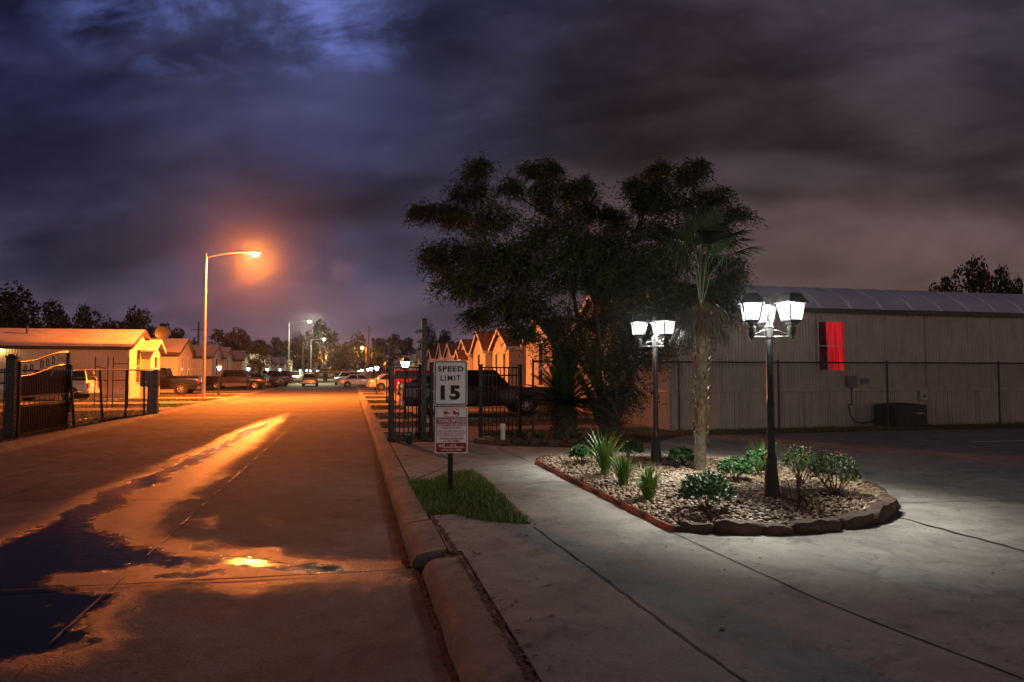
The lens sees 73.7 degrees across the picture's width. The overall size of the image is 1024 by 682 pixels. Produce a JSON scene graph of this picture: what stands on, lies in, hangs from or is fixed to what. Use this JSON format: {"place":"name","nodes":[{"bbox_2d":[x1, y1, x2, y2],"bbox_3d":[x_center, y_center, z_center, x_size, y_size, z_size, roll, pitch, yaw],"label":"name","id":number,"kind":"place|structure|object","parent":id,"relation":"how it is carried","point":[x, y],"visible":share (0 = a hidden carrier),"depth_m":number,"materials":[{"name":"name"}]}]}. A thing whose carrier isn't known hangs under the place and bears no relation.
{"place":"outdoors","nodes":[
{"label":"outdoors","id":0,"kind":"place"},
{"bbox_2d":[0,407,175,412],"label":"driveway","id":1,"kind":"structure","parent":0,"point":[117,409],"depth_m":29.27,"materials":[{"name":"concrete"}]},
{"bbox_2d":[0,401,205,405],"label":"driveway","id":2,"kind":"structure","parent":0,"point":[184,402],"depth_m":35.54,"materials":[{"name":"concrete"}]},
{"bbox_2d":[52,397,225,399],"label":"driveway","id":3,"kind":"structure","parent":0,"point":[160,398],"depth_m":41.64,"materials":[{"name":"concrete"}]},
{"bbox_2d":[200,251,260,397],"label":"street lamp","id":4,"kind":"object","parent":3,"relation":"on","point":[255,253],"visible":0.88,"depth_m":42.80,"materials":[{"name":"metal"}]},
{"bbox_2d":[0,378,318,442],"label":"verge","id":5,"kind":"structure","parent":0,"point":[70,426],"depth_m":33.16,"materials":[{"name":"green plant"}]},
{"bbox_2d":[3,354,19,438],"bbox_3d":[-12.326,1.381,16.803,0.240,2.120,0.240,1,-3,-13],"label":"gate post","id":6,"kind":"object","parent":5,"relation":"on","point":[11,397],"visible":0.84,"depth_m":16.72,"materials":[{"name":"black metal"}]},
{"bbox_2d":[16,351,72,437],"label":"driveway gate","id":7,"kind":"structure","parent":6,"relation":"attached to","point":[51,417],"depth_m":18.39,"materials":[{"name":"black metal"}]},
{"bbox_2d":[0,280,56,328],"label":"tree","id":8,"kind":"object","parent":5,"relation":"on","point":[16,311],"visible":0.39,"depth_m":83.11,"materials":[{"name":"green plant"}]},
{"bbox_2d":[29,299,69,328],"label":"tree","id":9,"kind":"object","parent":5,"relation":"on","point":[56,316],"visible":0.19,"depth_m":89.36,"materials":[{"name":"green plant"}]},
{"bbox_2d":[0,369,99,400],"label":"car","id":10,"kind":"object","parent":5,"relation":"on","point":[77,383],"visible":0.34,"depth_m":38.86,"materials":[{"name":"white paint"}]},
{"bbox_2d":[34,371,94,380],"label":"windows","id":11,"kind":"structure","parent":10,"relation":"in","point":[79,373],"depth_m":38.91,"materials":[{"name":"black glass"}]},
{"bbox_2d":[0,369,158,427],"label":"leaning fence","id":12,"kind":"object","parent":5,"relation":"on","point":[101,398],"visible":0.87,"depth_m":22.58,"materials":[{"name":"metal"}]},
{"bbox_2d":[0,326,165,399],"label":"mobile home","id":13,"kind":"object","parent":5,"relation":"on","point":[141,349],"visible":0.73,"depth_m":41.67,"materials":[{"name":"beige metal"}]},
{"bbox_2d":[65,303,102,328],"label":"tree","id":14,"kind":"object","parent":5,"relation":"on","point":[83,315],"visible":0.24,"depth_m":95.66,"materials":[{"name":"green plant"}]},
{"bbox_2d":[110,305,154,337],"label":"tree","id":15,"kind":"object","parent":5,"relation":"on","point":[135,320],"visible":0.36,"depth_m":99.52,"materials":[{"name":"green plant"}]},
{"bbox_2d":[140,370,159,413],"bbox_3d":[-14.306,2.002,26.966,0.640,1.740,0.360,1,-3,-13],"label":"gate motor","id":16,"kind":"object","parent":5,"relation":"on","point":[155,388],"visible":0.79,"depth_m":26.85,"materials":[{"name":"grey metal"}]},
{"bbox_2d":[151,338,195,392],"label":"mobile home","id":17,"kind":"object","parent":5,"relation":"on","point":[176,357],"visible":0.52,"depth_m":54.51,"materials":[{"name":"beige"}]},
{"bbox_2d":[192,345,223,387],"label":"mobile home","id":18,"kind":"object","parent":5,"relation":"on","point":[214,355],"visible":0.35,"depth_m":66.67,"materials":[{"name":"white"}]},
{"bbox_2d":[206,329,231,346],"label":"tree","id":19,"kind":"object","parent":5,"relation":"on","point":[218,336],"visible":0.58,"depth_m":124.41,"materials":[{"name":"green plant"}]},
{"bbox_2d":[221,347,234,386],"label":"mobile home","id":20,"kind":"object","parent":5,"relation":"on","point":[226,361],"visible":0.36,"depth_m":75.04,"materials":[{"name":"beige"}]},
{"bbox_2d":[224,327,250,350],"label":"tree","id":21,"kind":"object","parent":5,"relation":"on","point":[243,340],"visible":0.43,"depth_m":129.27,"materials":[{"name":"green plant"}]},
{"bbox_2d":[232,351,250,371],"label":"mobile home","id":22,"kind":"object","parent":5,"relation":"on","point":[241,360],"visible":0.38,"depth_m":85.95,"materials":[{"name":"beige"}]},
{"bbox_2d":[244,343,276,373],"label":"tree","id":23,"kind":"object","parent":5,"relation":"on","point":[259,364],"visible":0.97,"depth_m":78.58,"materials":[{"name":"green plant"}]},
{"bbox_2d":[241,373,283,387],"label":"sedan","id":24,"kind":"object","parent":5,"relation":"on","point":[275,382],"visible":0.46,"depth_m":71.56,"materials":[{"name":"blue paint"}]},
{"bbox_2d":[264,371,292,385],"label":"car","id":25,"kind":"object","parent":5,"relation":"on","point":[286,377],"visible":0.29,"depth_m":79.36,"materials":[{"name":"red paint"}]},
{"bbox_2d":[270,337,295,363],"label":"tree","id":26,"kind":"object","parent":5,"relation":"on","point":[276,342],"visible":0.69,"depth_m":149.70,"materials":[{"name":"green plant"}]},
{"bbox_2d":[287,331,317,368],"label":"tree","id":27,"kind":"object","parent":5,"relation":"on","point":[296,348],"visible":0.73,"depth_m":178.48,"materials":[{"name":"green plant"}]},
{"bbox_2d":[304,318,339,369],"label":"tree","id":28,"kind":"object","parent":5,"relation":"on","point":[319,332],"visible":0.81,"depth_m":203.60,"materials":[{"name":"green plant"}]},
{"bbox_2d":[161,393,244,394],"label":"driveway","id":29,"kind":"structure","parent":0,"point":[207,393],"depth_m":50.97,"materials":[{"name":"concrete"}]},
{"bbox_2d":[160,368,201,394],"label":"pickup truck","id":30,"kind":"object","parent":29,"relation":"on","point":[181,385],"visible":0.41,"depth_m":48.81,"materials":[{"name":"paint"}]},
{"bbox_2d":[0,378,454,681],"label":"road","id":31,"kind":"structure","parent":0,"point":[309,499],"depth_m":6.53,"materials":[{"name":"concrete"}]},
{"bbox_2d":[6,385,336,681],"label":"road joint","id":32,"kind":"object","parent":31,"relation":"on","point":[79,616],"visible":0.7,"depth_m":5.56,"materials":[{"name":"black asphalt"}]},
{"bbox_2d":[0,386,414,674],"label":"road joint","id":33,"kind":"object","parent":31,"relation":"on","point":[169,536],"visible":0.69,"depth_m":5.86,"materials":[{"name":"black asphalt"}]},
{"bbox_2d":[337,374,369,386],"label":"sedan","id":34,"kind":"object","parent":31,"relation":"on","point":[353,379],"visible":0.59,"depth_m":77.94,"materials":[{"name":"white paint"}]},
{"bbox_2d":[359,399,459,681],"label":"gutter dirt","id":35,"kind":"structure","parent":31,"relation":"on","point":[446,659],"depth_m":5.74,"materials":[{"name":"brown soil"}]},
{"bbox_2d":[205,388,269,388],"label":"driveway","id":36,"kind":"structure","parent":0,"point":[239,388],"depth_m":66.33,"materials":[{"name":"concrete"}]},
{"bbox_2d":[205,370,269,388],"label":"pickup truck","id":37,"kind":"object","parent":36,"relation":"on","point":[233,378],"visible":0.94,"depth_m":64.31,"materials":[{"name":"brown paint"}]},
{"bbox_2d":[381,388,497,441],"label":"footpath","id":38,"kind":"structure","parent":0,"point":[473,434],"depth_m":18.73,"materials":[{"name":"concrete"}]},
{"bbox_2d":[398,370,551,414],"bbox_3d":[-1.408,2.011,26.723,5.966,1.760,2.112,1,-3,-13],"label":"pickup truck","id":39,"kind":"object","parent":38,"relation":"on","point":[472,387],"visible":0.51,"depth_m":25.99,"materials":[{"name":"paint"}]},
{"bbox_2d":[408,467,531,523],"bbox_3d":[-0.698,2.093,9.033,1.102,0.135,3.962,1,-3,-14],"label":"lawn","id":40,"kind":"structure","parent":0,"point":[469,503],"depth_m":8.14,"materials":[{"name":"plant"}]},
{"bbox_2d":[448,406,452,491],"bbox_3d":[-0.830,1.188,9.211,0.070,1.800,0.034,0,-3,-1],"label":"sign post","id":41,"kind":"object","parent":40,"relation":"on","point":[450,470],"visible":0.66,"depth_m":9.19,"materials":[{"name":"metal"}]},
{"bbox_2d":[434,361,466,405],"bbox_3d":[-0.829,0.568,9.215,0.452,0.607,0.012,0,-3,-5],"label":"speed limit sign","id":42,"kind":"object","parent":41,"relation":"attached to","point":[450,383],"visible":1,"depth_m":9.21,"materials":[{"name":"white metal"}]},
{"bbox_2d":[435,407,467,452],"bbox_3d":[-0.816,1.198,9.188,0.440,0.619,0.008,0,-3,-6],"label":"towing sign","id":43,"kind":"object","parent":41,"relation":"attached to","point":[451,429],"visible":1,"depth_m":9.19,"materials":[{"name":"white metal"}]},
{"bbox_2d":[377,416,593,422],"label":"driveway","id":44,"kind":"structure","parent":0,"point":[410,420],"depth_m":23.12,"materials":[{"name":"concrete"}]},
{"bbox_2d":[0,0,1023,370],"label":"sky","id":45,"kind":"structure","parent":0,"point":[877,144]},
{"bbox_2d":[382,424,651,432],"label":"driveway","id":46,"kind":"structure","parent":0,"point":[543,427],"depth_m":19.79,"materials":[{"name":"concrete"}]},
{"bbox_2d":[359,378,1023,681],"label":"verge","id":47,"kind":"structure","parent":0,"point":[642,439],"depth_m":18.39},
{"bbox_2d":[350,330,370,368],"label":"tree","id":48,"kind":"object","parent":47,"relation":"on","point":[358,341],"visible":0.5,"depth_m":204.14,"materials":[{"name":"green plant"}]},
{"bbox_2d":[355,337,391,370],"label":"tree","id":49,"kind":"object","parent":47,"relation":"on","point":[381,342],"visible":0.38,"depth_m":204.03,"materials":[{"name":"green plant"}]},
{"bbox_2d":[376,334,402,362],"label":"tree","id":50,"kind":"object","parent":47,"relation":"on","point":[394,338],"visible":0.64,"depth_m":193.53,"materials":[{"name":"green plant"}]},
{"bbox_2d":[366,396,434,441],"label":"grass","id":51,"kind":"structure","parent":47,"relation":"on","point":[382,414],"depth_m":23.82,"materials":[{"name":"green plant"}]},
{"bbox_2d":[388,364,420,440],"bbox_3d":[-2.533,1.479,16.346,0.898,1.844,0.130,2,-3,-33],"label":"iron fence","id":52,"kind":"object","parent":47,"relation":"on","point":[391,376],"visible":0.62,"depth_m":16.26,"materials":[{"name":"black metal"}]},
{"bbox_2d":[397,336,416,354],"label":"tree","id":53,"kind":"object","parent":47,"relation":"on","point":[404,343],"visible":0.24,"depth_m":188.50,"materials":[{"name":"green plant"}]},
{"bbox_2d":[421,318,426,439],"bbox_3d":[-2.111,0.929,16.368,0.140,2.945,0.140,1,-3,-13],"label":"camera post","id":54,"kind":"object","parent":47,"relation":"on","point":[423,380],"visible":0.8,"depth_m":16.31,"materials":[{"name":"black metal"}]},
{"bbox_2d":[429,362,438,438],"bbox_3d":[-1.891,1.468,16.611,0.264,1.890,0.090,2,-3,-39],"label":"iron fence","id":55,"kind":"object","parent":47,"relation":"on","point":[431,379],"visible":0.41,"depth_m":16.54,"materials":[{"name":"black metal"}]},
{"bbox_2d":[453,339,472,369],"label":"mobile home","id":56,"kind":"object","parent":47,"relation":"on","point":[462,352],"visible":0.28,"depth_m":56.41,"materials":[{"name":"white"}]},
{"bbox_2d":[469,331,494,369],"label":"mobile home","id":57,"kind":"object","parent":47,"relation":"on","point":[479,352],"visible":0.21,"depth_m":50.53,"materials":[{"name":"beige"}]},
{"bbox_2d":[478,364,521,436],"bbox_3d":[-0.287,1.513,17.177,1.234,1.850,0.100,2,-3,-31],"label":"iron fence","id":58,"kind":"object","parent":47,"relation":"on","point":[481,375],"visible":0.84,"depth_m":17.17,"materials":[{"name":"black metal"}]},
{"bbox_2d":[488,328,525,385],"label":"mobile home","id":59,"kind":"object","parent":47,"relation":"on","point":[508,358],"visible":0.12,"depth_m":41.89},
{"bbox_2d":[520,318,574,386],"bbox_3d":[9.628,1.091,36.967,17.555,4.425,5.560,1,-3,-13],"label":"mobile home","id":60,"kind":"object","parent":47,"relation":"on","point":[529,372],"visible":0.14,"depth_m":35.21,"materials":[{"name":"white"}]},
{"bbox_2d":[514,352,619,439],"bbox_3d":[1.348,1.361,16.745,2.600,2.155,2.662,0,-3,0],"label":"sago palm","id":61,"kind":"object","parent":47,"relation":"on","point":[564,403],"visible":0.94,"depth_m":16.51,"materials":[{"name":"green plant"}]},
{"bbox_2d":[468,417,681,438],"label":"grass","id":62,"kind":"structure","parent":47,"relation":"on","point":[629,434],"depth_m":18.45,"materials":[{"name":"green plant"}]},
{"bbox_2d":[400,150,768,435],"bbox_3d":[1.578,-1.285,17.918,9.552,7.661,5.926,0,-3,0],"label":"feathery tree","id":63,"kind":"object","parent":47,"relation":"on","point":[618,274],"visible":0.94,"depth_m":16.98,"materials":[{"name":"green plant"}]},
{"bbox_2d":[568,294,611,412],"bbox_3d":[11.547,0.571,28.804,17.555,4.725,5.560,1,-3,-13],"label":"mobile home","id":64,"kind":"object","parent":47,"relation":"on","point":[585,305],"visible":0.02,"depth_m":27.43,"materials":[{"name":"beige"}]},
{"bbox_2d":[532,359,1023,435],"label":"chain link fence","id":65,"kind":"object","parent":47,"relation":"on","point":[866,363],"visible":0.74,"depth_m":18.93,"materials":[{"name":"metal"}]},
{"bbox_2d":[603,283,1023,430],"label":"trailer home","id":66,"kind":"object","parent":47,"relation":"on","point":[851,325],"visible":0.76,"depth_m":20.60,"materials":[{"name":"beige metal"}]},
{"bbox_2d":[816,320,846,371],"bbox_3d":[9.444,0.148,20.204,1.017,1.519,0.105,1,-3,-13],"label":"window","id":67,"kind":"structure","parent":66,"relation":"in","point":[830,334],"depth_m":20.20,"materials":[{"name":"red fabric"}]},
{"bbox_2d":[675,421,1023,434],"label":"grass","id":68,"kind":"structure","parent":47,"relation":"on","point":[815,430],"depth_m":19.08,"materials":[{"name":"green plant"}]},
{"bbox_2d":[872,402,928,428],"bbox_3d":[11.367,2.169,20.001,1.121,0.737,0.961,1,-3,-13],"label":"air conditioner","id":69,"kind":"object","parent":47,"relation":"on","point":[911,415],"visible":0.87,"depth_m":19.60,"materials":[{"name":"metal"}]},
{"bbox_2d":[929,275,952,291],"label":"tree","id":70,"kind":"object","parent":47,"relation":"on","point":[944,287],"visible":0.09,"depth_m":59.98,"materials":[{"name":"green plant"}]},
{"bbox_2d":[950,254,995,292],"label":"tree","id":71,"kind":"object","parent":47,"relation":"on","point":[981,281],"visible":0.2,"depth_m":61.39,"materials":[{"name":"green plant"}]},
{"bbox_2d":[984,264,1014,293],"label":"tree","id":72,"kind":"object","parent":47,"relation":"on","point":[1004,282],"visible":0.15,"depth_m":63.61,"materials":[{"name":"green plant"}]},
{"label":"driveway","id":73,"kind":"structure","parent":47,"relation":"on","visible":0},
{"bbox_2d":[366,374,387,390],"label":"sedan","id":74,"kind":"object","parent":73,"relation":"on","point":[381,382],"visible":0.41,"depth_m":59.01,"materials":[{"name":"white paint"}]},
{"bbox_2d":[390,428,1023,480],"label":"pavement","id":75,"kind":"structure","parent":0,"point":[862,444],"depth_m":14.55,"materials":[{"name":"concrete"}]},
{"bbox_2d":[430,498,1023,681],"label":"driveway","id":76,"kind":"structure","parent":0,"point":[966,602],"depth_m":4.88,"materials":[{"name":"concrete"}]},
{"bbox_2d":[401,444,1010,681],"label":"fallen leaves","id":77,"kind":"object","parent":76,"relation":"on","point":[530,618],"visible":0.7,"depth_m":4.83,"materials":[{"name":"brown plant"}]},
{"bbox_2d":[428,443,1023,681],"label":"pavement joint","id":78,"kind":"object","parent":76,"relation":"on","point":[528,670],"visible":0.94,"depth_m":4.72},
{"bbox_2d":[834,510,874,529],"bbox_3d":[3.559,1.867,7.115,0.501,0.187,0.192,-2,1,-26],"label":"border stone","id":79,"kind":"object","parent":76,"relation":"on","point":[852,519],"visible":0.83,"depth_m":7.05,"materials":[{"name":"brown stone"}]},
{"bbox_2d":[474,453,1023,523],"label":"forecourt","id":80,"kind":"structure","parent":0,"point":[946,477],"depth_m":9.77,"materials":[{"name":"concrete"}]},
{"bbox_2d":[537,453,887,533],"bbox_3d":[2.737,1.971,9.796,4.610,0.068,6.077,0,-3,0],"label":"bed mound","id":81,"kind":"object","parent":80,"relation":"on","point":[739,503],"visible":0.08,"depth_m":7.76,"materials":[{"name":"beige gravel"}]},
{"bbox_2d":[535,460,593,491],"bbox_3d":[0.759,2.066,10.552,0.056,0.098,2.930,1,-3,-13],"label":"bed edging","id":82,"kind":"object","parent":81,"relation":"on","point":[560,473],"visible":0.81,"depth_m":10.58,"materials":[{"name":"brick"}]},
{"bbox_2d":[566,444,594,462],"bbox_3d":[1.129,1.866,11.247,0.487,0.370,0.479,0,-3,0],"label":"shrub","id":83,"kind":"object","parent":81,"relation":"on","point":[582,451],"visible":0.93,"depth_m":11.14,"materials":[{"name":"green plant"}]},
{"bbox_2d":[583,428,629,474],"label":"ornamental grass","id":84,"kind":"object","parent":81,"relation":"on","point":[600,454],"depth_m":9.94,"materials":[{"name":"green plant"}]},
{"bbox_2d":[605,451,638,486],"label":"ornamental grass","id":85,"kind":"object","parent":81,"relation":"on","point":[623,469],"depth_m":9.03,"materials":[{"name":"green plant"}]},
{"bbox_2d":[617,437,644,459],"bbox_3d":[1.957,1.803,11.248,0.465,0.444,0.486,0,-3,0],"label":"shrub","id":86,"kind":"object","parent":81,"relation":"on","point":[630,445],"visible":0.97,"depth_m":11.16,"materials":[{"name":"green plant"}]},
{"bbox_2d":[593,488,674,531],"bbox_3d":[1.355,1.950,7.988,0.056,0.098,2.298,1,-3,-13],"label":"bed edging","id":87,"kind":"object","parent":81,"relation":"on","point":[650,518],"visible":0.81,"depth_m":7.61,"materials":[{"name":"ceramic"}]},
{"bbox_2d":[632,461,667,499],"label":"ornamental grass","id":88,"kind":"object","parent":81,"relation":"on","point":[648,484],"depth_m":8.08,"materials":[{"name":"green plant"}]},
{"bbox_2d":[629,314,677,463],"bbox_3d":[2.311,0.788,11.181,0.740,2.437,0.834,0,-3,0],"label":"lamp post","id":89,"kind":"object","parent":81,"relation":"on","point":[660,343],"visible":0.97,"depth_m":11.13,"materials":[{"name":"black metal"}]},
{"bbox_2d":[667,445,693,465],"bbox_3d":[2.654,1.816,10.651,0.479,0.366,0.484,0,-3,0],"label":"shrub","id":90,"kind":"object","parent":81,"relation":"on","point":[687,453],"visible":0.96,"depth_m":10.55,"materials":[{"name":"green plant"}]},
{"bbox_2d":[681,519,713,533],"bbox_3d":[1.873,1.881,6.899,0.334,0.130,0.187,-3,-7,19],"label":"border stone","id":91,"kind":"object","parent":81,"relation":"on","point":[696,526],"visible":0.91,"depth_m":6.82,"materials":[{"name":"brown stone"}]},
{"bbox_2d":[676,470,736,512],"bbox_3d":[2.107,1.625,7.349,0.665,0.500,0.644,0,-3,0],"label":"shrub","id":92,"kind":"object","parent":81,"relation":"on","point":[708,485],"visible":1,"depth_m":7.24,"materials":[{"name":"green plant"}]},
{"bbox_2d":[661,201,765,471],"bbox_3d":[2.993,-0.128,10.306,1.688,4.288,1.695,0,-3,0],"label":"fan palm","id":93,"kind":"object","parent":81,"relation":"on","point":[699,228],"visible":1,"depth_m":10.16,"materials":[{"name":"green plant"}]},
{"bbox_2d":[716,455,753,479],"bbox_3d":[3.029,1.734,9.216,0.507,0.395,0.537,0,-3,0],"label":"shrub","id":94,"kind":"object","parent":81,"relation":"on","point":[747,468],"visible":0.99,"depth_m":9.14,"materials":[{"name":"green plant"}]},
{"bbox_2d":[716,517,761,535],"bbox_3d":[2.263,1.864,6.829,0.450,0.163,0.188,3,-5,5],"label":"border stone","id":95,"kind":"object","parent":81,"relation":"on","point":[732,527],"visible":0.98,"depth_m":6.75,"materials":[{"name":"brown stone"}]},
{"bbox_2d":[743,449,766,474],"bbox_3d":[3.520,1.743,9.754,0.535,0.429,0.500,0,-3,0],"label":"shrub","id":96,"kind":"object","parent":81,"relation":"on","point":[751,455],"visible":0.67,"depth_m":9.71,"materials":[{"name":"green plant"}]},
{"bbox_2d":[738,292,808,498],"bbox_3d":[3.077,0.654,8.232,0.791,2.437,0.794,0,-3,0],"label":"lamp post","id":97,"kind":"object","parent":81,"relation":"on","point":[771,478],"visible":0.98,"depth_m":8.11,"materials":[{"name":"black metal"}]},
{"bbox_2d":[761,521,792,534],"bbox_3d":[2.627,1.869,6.800,0.311,0.122,0.180,-2,-4,-4],"label":"border stone","id":98,"kind":"object","parent":81,"relation":"on","point":[777,528],"visible":0.98,"depth_m":6.73,"materials":[{"name":"brown stone"}]},
{"bbox_2d":[779,444,817,484],"bbox_3d":[3.732,1.629,8.876,0.494,0.579,0.532,0,-3,0],"label":"rose bush","id":99,"kind":"object","parent":81,"relation":"on","point":[797,460],"visible":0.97,"depth_m":8.86,"materials":[{"name":"green plant"}]},
{"bbox_2d":[790,516,840,533],"bbox_3d":[3.063,1.865,6.903,0.583,0.148,0.207,1,-5,-18],"label":"border stone","id":100,"kind":"object","parent":81,"relation":"on","point":[816,525],"visible":0.85,"depth_m":6.82,"materials":[{"name":"brown stone"}]},
{"bbox_2d":[809,450,861,494],"bbox_3d":[3.938,1.616,8.310,0.592,0.585,0.609,3,-4,-45],"label":"rose bush","id":101,"kind":"object","parent":81,"relation":"on","point":[817,470],"visible":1,"depth_m":8.24,"materials":[{"name":"green plant"}]},
{"bbox_2d":[864,497,897,523],"bbox_3d":[4.114,1.874,7.581,0.197,0.197,0.964,-7,-5,41],"label":"border stone","id":102,"kind":"object","parent":81,"relation":"on","point":[885,509],"visible":0.84,"depth_m":7.43,"materials":[{"name":"brown stone"}]},
{"bbox_3d":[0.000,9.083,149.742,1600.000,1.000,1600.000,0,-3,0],"label":"ground","id":103,"kind":"structure","parent":0,"visible":0},
{"bbox_2d":[0,378,322,452],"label":"kerb","id":104,"kind":"structure","parent":103,"relation":"on","point":[27,442],"depth_m":20.82,"materials":[{"name":"concrete"}]},
{"bbox_2d":[323,332,350,370],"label":"tree","id":105,"kind":"object","parent":103,"relation":"on","point":[337,356],"visible":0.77,"depth_m":203.30,"materials":[{"name":"green plant"}]},
{"bbox_2d":[241,336,459,376],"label":"treeline","id":106,"kind":"object","parent":103,"relation":"on","point":[295,367],"visible":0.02,"depth_m":192.24,"materials":[{"name":"green plant"}]},
{"bbox_2d":[358,390,428,532],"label":"kerb","id":107,"kind":"structure","parent":103,"relation":"on","point":[406,504],"depth_m":10.46,"materials":[{"name":"concrete"}]},
{"bbox_2d":[401,519,446,571],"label":"kerb","id":108,"kind":"structure","parent":103,"relation":"on","point":[424,543],"depth_m":6.52,"materials":[{"name":"concrete"}]},
{"bbox_2d":[422,556,533,681],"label":"kerb","id":109,"kind":"structure","parent":103,"relation":"on","point":[478,650],"depth_m":4.36,"materials":[{"name":"concrete"}]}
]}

